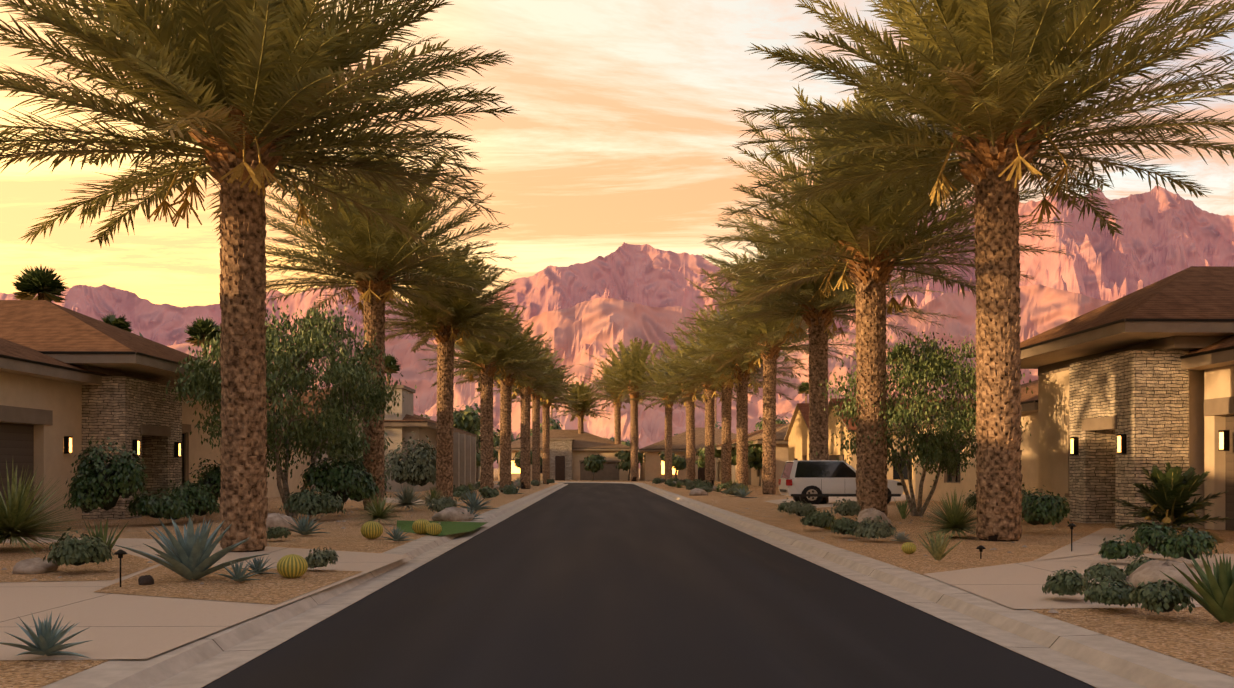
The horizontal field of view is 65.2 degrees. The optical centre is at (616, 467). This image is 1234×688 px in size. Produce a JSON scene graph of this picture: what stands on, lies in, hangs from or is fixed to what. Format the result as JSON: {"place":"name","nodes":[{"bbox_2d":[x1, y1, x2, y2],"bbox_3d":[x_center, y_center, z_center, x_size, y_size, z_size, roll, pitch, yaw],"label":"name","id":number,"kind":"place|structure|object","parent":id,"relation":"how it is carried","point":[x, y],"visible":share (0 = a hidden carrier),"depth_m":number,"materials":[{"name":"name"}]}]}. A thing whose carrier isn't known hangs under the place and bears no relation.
{"place":"outdoors","nodes":[
{"label":"outdoors","id":0,"kind":"place"},
{"bbox_2d":[0,300,221,522],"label":"house","id":1,"kind":"structure","parent":0,"point":[71,381],"depth_m":29.19,"materials":[{"name":"beige paint"}]},
{"bbox_2d":[0,537,410,659],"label":"driveway","id":2,"kind":"structure","parent":0,"point":[125,626],"depth_m":10.47,"materials":[{"name":"concrete"}]},
{"bbox_2d":[0,542,158,581],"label":"gravel bed","id":3,"kind":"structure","parent":2,"relation":"on","point":[11,555],"depth_m":14.95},
{"bbox_2d":[12,557,58,573],"bbox_3d":[-8.667,1.468,14.387,0.609,0.271,0.961,0,0,-29],"label":"boulder","id":4,"kind":"object","parent":3,"relation":"on","point":[36,565],"visible":0.69,"depth_m":14.10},
{"bbox_2d":[43,527,113,565],"bbox_3d":[-7.927,1.151,14.204,0.986,0.583,0.973,0,0,-1],"label":"shrub","id":5,"kind":"object","parent":3,"relation":"on","point":[86,549],"visible":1,"depth_m":13.96,"materials":[{"name":"green plant"}]},
{"bbox_2d":[83,518,128,561],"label":"yucca plant","id":6,"kind":"object","parent":3,"relation":"on","point":[100,534],"visible":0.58,"depth_m":15.61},
{"bbox_2d":[94,565,362,604],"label":"island bed","id":7,"kind":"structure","parent":2,"relation":"on","point":[277,588],"depth_m":12.55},
{"bbox_2d":[112,515,267,579],"bbox_3d":[-5.826,1.086,13.126,1.868,0.928,1.754,0,0,14],"label":"agave","id":8,"kind":"object","parent":7,"relation":"on","point":[187,557],"visible":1,"depth_m":13.12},
{"bbox_2d":[214,560,260,581],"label":"agave","id":9,"kind":"object","parent":7,"relation":"on","point":[237,574],"visible":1,"depth_m":12.95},
{"bbox_2d":[242,556,276,573],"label":"agave","id":10,"kind":"object","parent":7,"relation":"on","point":[259,564],"visible":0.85,"depth_m":13.86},
{"bbox_2d":[277,554,307,577],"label":"barrel cactus","id":11,"kind":"object","parent":7,"relation":"on","point":[292,566],"visible":0.96,"depth_m":13.42,"materials":[{"name":"yellow"}]},
{"bbox_2d":[305,547,338,568],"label":"shrub","id":12,"kind":"object","parent":7,"relation":"on","point":[320,559],"visible":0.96,"depth_m":14.36,"materials":[{"name":"green plant"}]},
{"bbox_2d":[348,497,463,505],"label":"drive","id":13,"kind":"structure","parent":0,"point":[394,499],"depth_m":44.60,"materials":[{"name":"concrete"}]},
{"bbox_2d":[0,186,1233,345],"bbox_3d":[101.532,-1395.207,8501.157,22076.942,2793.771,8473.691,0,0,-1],"label":"mountains","id":14,"kind":"structure","parent":0,"point":[1166,233],"depth_m":8953.13,"materials":[{"name":"stone"}]},
{"bbox_2d":[0,469,1233,687],"bbox_3d":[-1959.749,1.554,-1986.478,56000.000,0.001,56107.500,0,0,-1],"label":"verge ground","id":15,"kind":"structure","parent":0,"point":[1200,635],"depth_m":19.85,"materials":[{"name":"gravel"}]},
{"bbox_2d":[12,265,67,302],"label":"fan palm","id":16,"kind":"object","parent":15,"relation":"on","point":[43,285],"visible":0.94,"depth_m":50.79,"materials":[{"name":"green plant"}]},
{"bbox_2d":[0,462,87,553],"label":"yucca","id":17,"kind":"object","parent":15,"relation":"on","point":[17,522],"visible":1,"depth_m":17.90,"materials":[{"name":"green plant"}]},
{"bbox_2d":[0,612,91,657],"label":"agave","id":18,"kind":"object","parent":15,"relation":"on","point":[45,639],"visible":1,"depth_m":7.85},
{"bbox_2d":[63,432,147,512],"bbox_3d":[-13.370,0.107,25.399,2.036,2.146,1.791,0,0,-1],"label":"shrub","id":19,"kind":"object","parent":15,"relation":"on","point":[99,482],"visible":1,"depth_m":25.02,"materials":[{"name":"green plant"}]},
{"bbox_2d":[100,312,132,331],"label":"fan palm","id":20,"kind":"object","parent":15,"relation":"on","point":[111,319],"visible":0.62,"depth_m":78.79,"materials":[{"name":"green plant"}]},
{"bbox_2d":[125,487,194,519],"bbox_3d":[-12.458,0.985,26.307,1.740,0.930,1.563,0,0,-26],"label":"shrub","id":21,"kind":"object","parent":15,"relation":"on","point":[154,506],"visible":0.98,"depth_m":26.00,"materials":[{"name":"green plant"}]},
{"bbox_2d":[163,477,219,515],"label":"shrub","id":22,"kind":"object","parent":15,"relation":"on","point":[199,499],"visible":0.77,"depth_m":27.45,"materials":[{"name":"green plant"}]},
{"bbox_2d":[183,316,220,350],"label":"fan palm","id":23,"kind":"object","parent":15,"relation":"on","point":[201,327],"visible":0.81,"depth_m":64.76,"materials":[{"name":"green plant"}]},
{"bbox_2d":[189,456,220,502],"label":"shrub","id":24,"kind":"object","parent":15,"relation":"on","point":[211,479],"visible":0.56,"depth_m":30.66,"materials":[{"name":"green plant"}]},
{"bbox_2d":[0,0,519,551],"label":"palm","id":25,"kind":"object","parent":15,"relation":"on","point":[254,94],"visible":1,"depth_m":17.38,"materials":[{"name":"plant"}]},
{"bbox_2d":[266,526,290,539],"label":"shrub","id":26,"kind":"object","parent":15,"relation":"on","point":[276,532],"visible":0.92,"depth_m":20.30,"materials":[{"name":"green plant"}]},
{"bbox_2d":[266,512,296,530],"bbox_3d":[-8.500,1.338,23.519,0.914,0.532,1.447,0,0,42],"label":"boulder","id":27,"kind":"object","parent":15,"relation":"on","point":[274,519],"visible":0.29,"depth_m":23.32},
{"bbox_2d":[162,297,416,516],"bbox_3d":[-10.326,-1.929,31.190,7.386,7.036,6.995,0,0,23],"label":"olive tree","id":28,"kind":"object","parent":15,"relation":"on","point":[287,370],"visible":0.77,"depth_m":29.94,"materials":[{"name":"green plant"}]},
{"bbox_2d":[266,415,314,497],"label":"house","id":29,"kind":"structure","parent":15,"relation":"on","point":[293,483],"depth_m":53.92,"materials":[{"name":"paint"}]},
{"bbox_2d":[286,513,326,534],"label":"agave","id":30,"kind":"object","parent":15,"relation":"on","point":[303,527],"visible":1,"depth_m":22.04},
{"bbox_2d":[279,487,346,516],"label":"shrub","id":31,"kind":"object","parent":15,"relation":"on","point":[303,502],"visible":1,"depth_m":28.07,"materials":[{"name":"green plant"}]},
{"bbox_2d":[297,453,381,503],"bbox_3d":[-8.903,0.326,30.852,2.529,1.744,2.432,0,0,-1],"label":"shrub","id":32,"kind":"object","parent":15,"relation":"on","point":[345,481],"visible":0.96,"depth_m":30.21,"materials":[{"name":"green plant"}]},
{"bbox_2d":[328,432,392,463],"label":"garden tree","id":33,"kind":"object","parent":15,"relation":"on","point":[338,454],"visible":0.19,"depth_m":57.02,"materials":[{"name":"green plant"}]},
{"bbox_2d":[267,385,475,491],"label":"house","id":34,"kind":"structure","parent":15,"relation":"on","point":[405,423],"depth_m":64.75,"materials":[{"name":"beige paint"}]},
{"bbox_2d":[361,521,382,538],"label":"barrel cactus","id":35,"kind":"object","parent":15,"relation":"on","point":[371,529],"visible":1,"depth_m":20.91,"materials":[{"name":"yellow"}]},
{"bbox_2d":[352,492,404,525],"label":"yucca","id":36,"kind":"object","parent":15,"relation":"on","point":[377,511],"visible":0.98,"depth_m":26.32,"materials":[{"name":"green plant"}]},
{"bbox_2d":[265,124,519,509],"bbox_3d":[-8.976,-5.185,35.548,10.799,13.478,10.900,0,0,-1],"label":"palm","id":37,"kind":"object","parent":15,"relation":"on","point":[374,263],"visible":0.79,"depth_m":34.51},
{"bbox_2d":[384,354,400,384],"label":"fan palm","id":38,"kind":"object","parent":15,"relation":"on","point":[394,367],"visible":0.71,"depth_m":99.15,"materials":[{"name":"green plant"}]},
{"bbox_2d":[384,526,411,541],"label":"agave","id":39,"kind":"object","parent":15,"relation":"on","point":[397,533],"visible":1,"depth_m":20.09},
{"bbox_2d":[385,483,428,510],"bbox_3d":[-7.555,0.989,34.886,1.906,1.285,1.854,0,0,-1],"label":"sotol","id":40,"kind":"object","parent":15,"relation":"on","point":[406,497],"visible":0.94,"depth_m":34.65,"materials":[{"name":"green plant"}]},
{"bbox_2d":[384,432,436,485],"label":"shrub","id":41,"kind":"object","parent":15,"relation":"on","point":[417,466],"visible":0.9,"depth_m":50.63,"materials":[{"name":"green plant"}]},
{"bbox_2d":[396,520,487,535],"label":"lawn","id":42,"kind":"structure","parent":15,"relation":"on","point":[448,528],"depth_m":25.53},
{"bbox_2d":[412,519,429,533],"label":"barrel cactus","id":43,"kind":"object","parent":42,"relation":"on","point":[419,526],"visible":0.88,"depth_m":22.47,"materials":[{"name":"yellow"}]},
{"bbox_2d":[427,493,456,511],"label":"shrub","id":44,"kind":"object","parent":15,"relation":"on","point":[442,503],"visible":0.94,"depth_m":30.68,"materials":[{"name":"green plant"}]},
{"bbox_2d":[359,242,527,499],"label":"palm","id":45,"kind":"object","parent":15,"relation":"on","point":[443,329],"visible":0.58,"depth_m":42.37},
{"bbox_2d":[432,506,473,520],"bbox_3d":[-4.844,1.368,28.562,1.282,0.472,0.911,0,0,-9],"label":"boulder","id":46,"kind":"object","parent":15,"relation":"on","point":[453,513],"visible":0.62,"depth_m":28.24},
{"bbox_2d":[453,403,480,435],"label":"tree","id":47,"kind":"object","parent":15,"relation":"on","point":[460,422],"visible":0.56,"depth_m":102.20,"materials":[{"name":"green plant"}]},
{"bbox_2d":[454,406,499,481],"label":"house","id":48,"kind":"structure","parent":15,"relation":"on","point":[475,413],"depth_m":109.19,"materials":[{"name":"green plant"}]},
{"bbox_2d":[456,491,498,510],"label":"agave","id":49,"kind":"object","parent":15,"relation":"on","point":[474,502],"visible":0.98,"depth_m":34.84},
{"bbox_2d":[418,299,558,488],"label":"palm","id":50,"kind":"object","parent":15,"relation":"on","point":[486,362],"visible":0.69,"depth_m":53.44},
{"bbox_2d":[477,486,500,498],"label":"shrub","id":51,"kind":"object","parent":15,"relation":"on","point":[486,492],"visible":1,"depth_m":46.29,"materials":[{"name":"green plant"}]},
{"bbox_2d":[453,322,567,491],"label":"palm","id":52,"kind":"object","parent":15,"relation":"on","point":[505,386],"visible":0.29,"depth_m":61.44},
{"bbox_2d":[471,336,576,488],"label":"palm","id":53,"kind":"object","parent":15,"relation":"on","point":[524,392],"visible":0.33,"depth_m":71.45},
{"bbox_2d":[497,349,578,485],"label":"palm","id":54,"kind":"object","parent":15,"relation":"on","point":[536,399],"visible":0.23,"depth_m":83.46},
{"bbox_2d":[512,367,582,483],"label":"palm","id":55,"kind":"object","parent":15,"relation":"on","point":[545,407],"visible":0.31,"depth_m":93.46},
{"bbox_2d":[494,430,630,479],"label":"house","id":56,"kind":"structure","parent":15,"relation":"on","point":[570,450],"depth_m":122.73,"materials":[{"name":"paint"}]},
{"bbox_2d":[1,505,1140,612],"bbox_3d":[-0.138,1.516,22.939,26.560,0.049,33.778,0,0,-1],"label":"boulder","id":57,"kind":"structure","parent":15,"relation":"on","point":[994,548],"depth_m":21.09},
{"bbox_2d":[550,381,611,433],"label":"palm","id":58,"kind":"object","parent":15,"relation":"on","point":[582,410],"visible":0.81,"depth_m":126.78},
{"bbox_2d":[583,454,605,480],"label":"garden tree","id":59,"kind":"object","parent":15,"relation":"on","point":[594,463],"visible":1,"depth_m":117.76,"materials":[{"name":"green plant"}]},
{"bbox_2d":[575,359,652,443],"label":"palm","id":60,"kind":"object","parent":15,"relation":"on","point":[617,418],"visible":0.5,"depth_m":123.49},
{"bbox_2d":[579,337,675,480],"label":"palm","id":61,"kind":"object","parent":15,"relation":"on","point":[632,357],"visible":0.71,"depth_m":112.72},
{"bbox_2d":[615,451,644,480],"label":"garden tree","id":62,"kind":"object","parent":15,"relation":"on","point":[625,456],"visible":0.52,"depth_m":118.83,"materials":[{"name":"green plant"}]},
{"bbox_2d":[625,356,716,480],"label":"palm","id":63,"kind":"object","parent":15,"relation":"on","point":[668,441],"visible":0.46,"depth_m":109.67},
{"bbox_2d":[658,451,685,477],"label":"garden tree","id":64,"kind":"object","parent":15,"relation":"on","point":[678,463],"visible":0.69,"depth_m":114.92,"materials":[{"name":"green plant"}]},
{"bbox_2d":[634,341,753,480],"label":"palm","id":65,"kind":"object","parent":15,"relation":"on","point":[689,404],"visible":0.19,"depth_m":92.70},
{"bbox_2d":[695,444,720,467],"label":"garden tree","id":66,"kind":"object","parent":15,"relation":"on","point":[700,462],"visible":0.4,"depth_m":107.92,"materials":[{"name":"green plant"}]},
{"bbox_2d":[648,326,776,484],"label":"palm","id":67,"kind":"object","parent":15,"relation":"on","point":[709,441],"visible":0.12,"depth_m":83.71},
{"bbox_2d":[650,309,804,482],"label":"palm","id":68,"kind":"object","parent":15,"relation":"on","point":[726,445],"visible":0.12,"depth_m":75.76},
{"bbox_2d":[664,299,808,487],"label":"palm","id":69,"kind":"object","parent":15,"relation":"on","point":[741,375],"visible":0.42,"depth_m":67.73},
{"bbox_2d":[736,441,762,485],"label":"garden tree","id":70,"kind":"object","parent":15,"relation":"on","point":[754,458],"visible":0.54,"depth_m":81.10,"materials":[{"name":"green plant"}]},
{"bbox_2d":[731,423,789,486],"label":"house","id":71,"kind":"structure","parent":15,"relation":"on","point":[781,455],"depth_m":80.23,"materials":[{"name":"paint"}]},
{"bbox_2d":[667,249,855,493],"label":"palm","id":72,"kind":"object","parent":15,"relation":"on","point":[768,352],"visible":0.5,"depth_m":56.71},
{"bbox_2d":[784,499,817,516],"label":"shrub","id":73,"kind":"object","parent":15,"relation":"on","point":[796,508],"visible":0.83,"depth_m":28.57,"materials":[{"name":"green plant"}]},
{"bbox_2d":[800,509,834,527],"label":"shrub","id":74,"kind":"object","parent":15,"relation":"on","point":[819,519],"visible":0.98,"depth_m":23.53,"materials":[{"name":"green plant"}]},
{"bbox_2d":[697,203,960,503],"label":"palm","id":75,"kind":"object","parent":15,"relation":"on","point":[818,316],"visible":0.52,"depth_m":41.73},
{"bbox_2d":[765,494,915,507],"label":"driveway","id":76,"kind":"structure","parent":15,"relation":"on","point":[831,502],"depth_m":45.98,"materials":[{"name":"concrete"}]},
{"bbox_2d":[779,460,903,503],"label":"white suv","id":77,"kind":"object","parent":76,"relation":"on","point":[812,481],"visible":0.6,"depth_m":41.14,"materials":[{"name":"white paint"}]},
{"bbox_2d":[831,517,858,535],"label":"shrub","id":78,"kind":"object","parent":15,"relation":"on","point":[844,526],"visible":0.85,"depth_m":21.11,"materials":[{"name":"green plant"}]},
{"bbox_2d":[830,497,860,515],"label":"shrub","id":79,"kind":"object","parent":15,"relation":"on","point":[849,507],"visible":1,"depth_m":28.57,"materials":[{"name":"green plant"}]},
{"bbox_2d":[857,508,890,525],"bbox_3d":[6.950,1.337,26.079,0.912,0.533,1.996,0,0,13],"label":"boulder","id":80,"kind":"object","parent":15,"relation":"on","point":[872,513],"visible":0.56,"depth_m":25.56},
{"bbox_2d":[853,515,896,538],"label":"shrub","id":81,"kind":"object","parent":15,"relation":"on","point":[868,528],"visible":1,"depth_m":20.14,"materials":[{"name":"green plant"}]},
{"bbox_2d":[695,67,1076,516],"bbox_3d":[7.984,-4.890,29.937,11.265,12.889,11.339,0,0,-1],"label":"palm","id":82,"kind":"object","parent":15,"relation":"on","point":[868,259],"visible":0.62,"depth_m":29.39,"materials":[{"name":"plant"}]},
{"bbox_2d":[807,331,1032,515],"bbox_3d":[9.945,-1.446,31.326,6.461,6.063,6.643,0,0,36],"label":"olive tree","id":83,"kind":"object","parent":15,"relation":"on","point":[929,365],"visible":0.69,"depth_m":30.15,"materials":[{"name":"green plant"}]},
{"bbox_2d":[917,530,963,560],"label":"agave","id":84,"kind":"object","parent":15,"relation":"on","point":[937,549],"visible":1,"depth_m":15.90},
{"bbox_2d":[920,487,976,538],"bbox_3d":[7.560,1.039,21.522,1.734,1.234,1.735,0,0,-25],"label":"yucca","id":85,"kind":"object","parent":15,"relation":"on","point":[955,518],"visible":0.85,"depth_m":21.39,"materials":[{"name":"green plant"}]},
{"bbox_2d":[718,0,1233,541],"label":"palm","id":86,"kind":"object","parent":15,"relation":"on","point":[992,98],"visible":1,"depth_m":20.09,"materials":[{"name":"plant"}]},
{"bbox_2d":[914,380,1037,503],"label":"house","id":87,"kind":"structure","parent":15,"relation":"on","point":[1029,444],"depth_m":40.64,"materials":[{"name":"beige paint"}]},
{"bbox_2d":[1021,485,1071,525],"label":"shrub","id":88,"kind":"object","parent":15,"relation":"on","point":[1042,509],"visible":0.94,"depth_m":22.43,"materials":[{"name":"green plant"}]},
{"bbox_2d":[1034,528,1136,560],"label":"walk","id":89,"kind":"structure","parent":15,"relation":"on","point":[1089,544],"depth_m":19.78,"materials":[{"name":"concrete"}]},
{"bbox_2d":[1083,562,1126,583],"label":"shrub","id":90,"kind":"object","parent":15,"relation":"on","point":[1097,570],"visible":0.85,"depth_m":12.47,"materials":[{"name":"green plant"}]},
{"bbox_2d":[1082,575,1137,606],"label":"shrub","id":91,"kind":"object","parent":15,"relation":"on","point":[1105,593],"visible":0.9,"depth_m":10.33,"materials":[{"name":"green plant"}]},
{"bbox_2d":[1122,556,1153,576],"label":"shrub","id":92,"kind":"object","parent":15,"relation":"on","point":[1132,568],"visible":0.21,"depth_m":13.16,"materials":[{"name":"green plant"}]},
{"bbox_2d":[1127,579,1195,614],"bbox_3d":[5.622,1.322,9.894,0.636,0.348,0.666,0,0,-1],"label":"shrub","id":93,"kind":"object","parent":15,"relation":"on","point":[1161,596],"visible":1,"depth_m":9.83,"materials":[{"name":"green plant"}]},
{"bbox_2d":[1125,559,1201,596],"bbox_3d":[6.927,1.375,12.132,0.782,0.458,1.090,0,0,-11],"label":"boulder","id":94,"kind":"object","parent":15,"relation":"on","point":[1146,572],"visible":0.42,"depth_m":12.01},
{"bbox_2d":[1114,462,1232,542],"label":"pygmy palm","id":95,"kind":"object","parent":15,"relation":"on","point":[1168,495],"visible":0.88,"depth_m":20.75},
{"bbox_2d":[1160,550,1233,623],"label":"agave","id":96,"kind":"object","parent":15,"relation":"on","point":[1215,591],"visible":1,"depth_m":9.46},
{"bbox_2d":[0,0,1233,306],"label":"sky","id":97,"kind":"structure","parent":0,"point":[624,126],"materials":[{"name":"orange"}]},
{"bbox_2d":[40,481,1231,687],"bbox_3d":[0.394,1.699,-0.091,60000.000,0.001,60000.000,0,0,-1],"label":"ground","id":98,"kind":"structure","parent":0,"point":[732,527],"depth_m":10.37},
{"bbox_2d":[41,483,567,687],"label":"kerb","id":99,"kind":"structure","parent":98,"relation":"on","point":[202,661],"depth_m":9.51,"materials":[{"name":"concrete"}]},
{"bbox_2d":[476,481,1233,687],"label":"kerb","id":100,"kind":"structure","parent":98,"relation":"on","point":[1095,659],"depth_m":10.02,"materials":[{"name":"concrete"}]},
{"bbox_2d":[168,284,1111,468],"bbox_3d":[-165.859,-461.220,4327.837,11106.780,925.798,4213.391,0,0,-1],"label":"mountains","id":101,"kind":"structure","parent":0,"point":[579,331],"depth_m":4395.98,"materials":[{"name":"stone"}]},
{"bbox_2d":[202,483,1095,687],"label":"road","id":102,"kind":"structure","parent":0,"point":[596,585],"depth_m":10.23,"materials":[{"name":"asphalt"}]},
{"bbox_2d":[638,428,736,480],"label":"house","id":103,"kind":"structure","parent":0,"point":[652,467],"depth_m":119.03,"materials":[{"name":"paint"}]},
{"bbox_2d":[716,424,783,482],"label":"house","id":104,"kind":"structure","parent":0,"point":[718,468],"depth_m":107.09,"materials":[{"name":"grey paint"}]},
{"bbox_2d":[784,403,828,460],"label":"house","id":105,"kind":"structure","parent":0,"point":[797,436],"depth_m":71.07,"materials":[{"name":"yellow paint"}]},
{"bbox_2d":[828,398,970,493],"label":"house","id":106,"kind":"structure","parent":0,"point":[834,449],"depth_m":58.36,"materials":[{"name":"yellow paint"}]},
{"bbox_2d":[924,553,1233,608],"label":"driveway","id":107,"kind":"structure","parent":0,"point":[1016,585],"depth_m":13.51,"materials":[{"name":"concrete"}]},
{"bbox_2d":[1042,566,1094,595],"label":"shrub","id":108,"kind":"object","parent":107,"relation":"on","point":[1062,583],"visible":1,"depth_m":11.15,"materials":[{"name":"green plant"}]},
{"bbox_2d":[1098,534,1144,560],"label":"shrub","id":109,"kind":"object","parent":107,"relation":"on","point":[1112,549],"visible":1,"depth_m":15.41,"materials":[{"name":"green plant"}]},
{"bbox_2d":[1130,521,1179,553],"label":"shrub","id":110,"kind":"object","parent":107,"relation":"on","point":[1150,537],"visible":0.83,"depth_m":16.18,"materials":[{"name":"green plant"}]},
{"bbox_2d":[1153,526,1218,559],"bbox_3d":[8.953,1.177,15.153,0.918,0.532,0.840,0,0,-1],"label":"shrub","id":111,"kind":"object","parent":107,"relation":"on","point":[1192,542],"visible":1,"depth_m":15.01,"materials":[{"name":"green plant"}]},
{"bbox_2d":[1020,266,1233,530],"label":"house","id":112,"kind":"structure","parent":0,"point":[1131,385],"depth_m":24.91,"materials":[{"name":"beige paint"}]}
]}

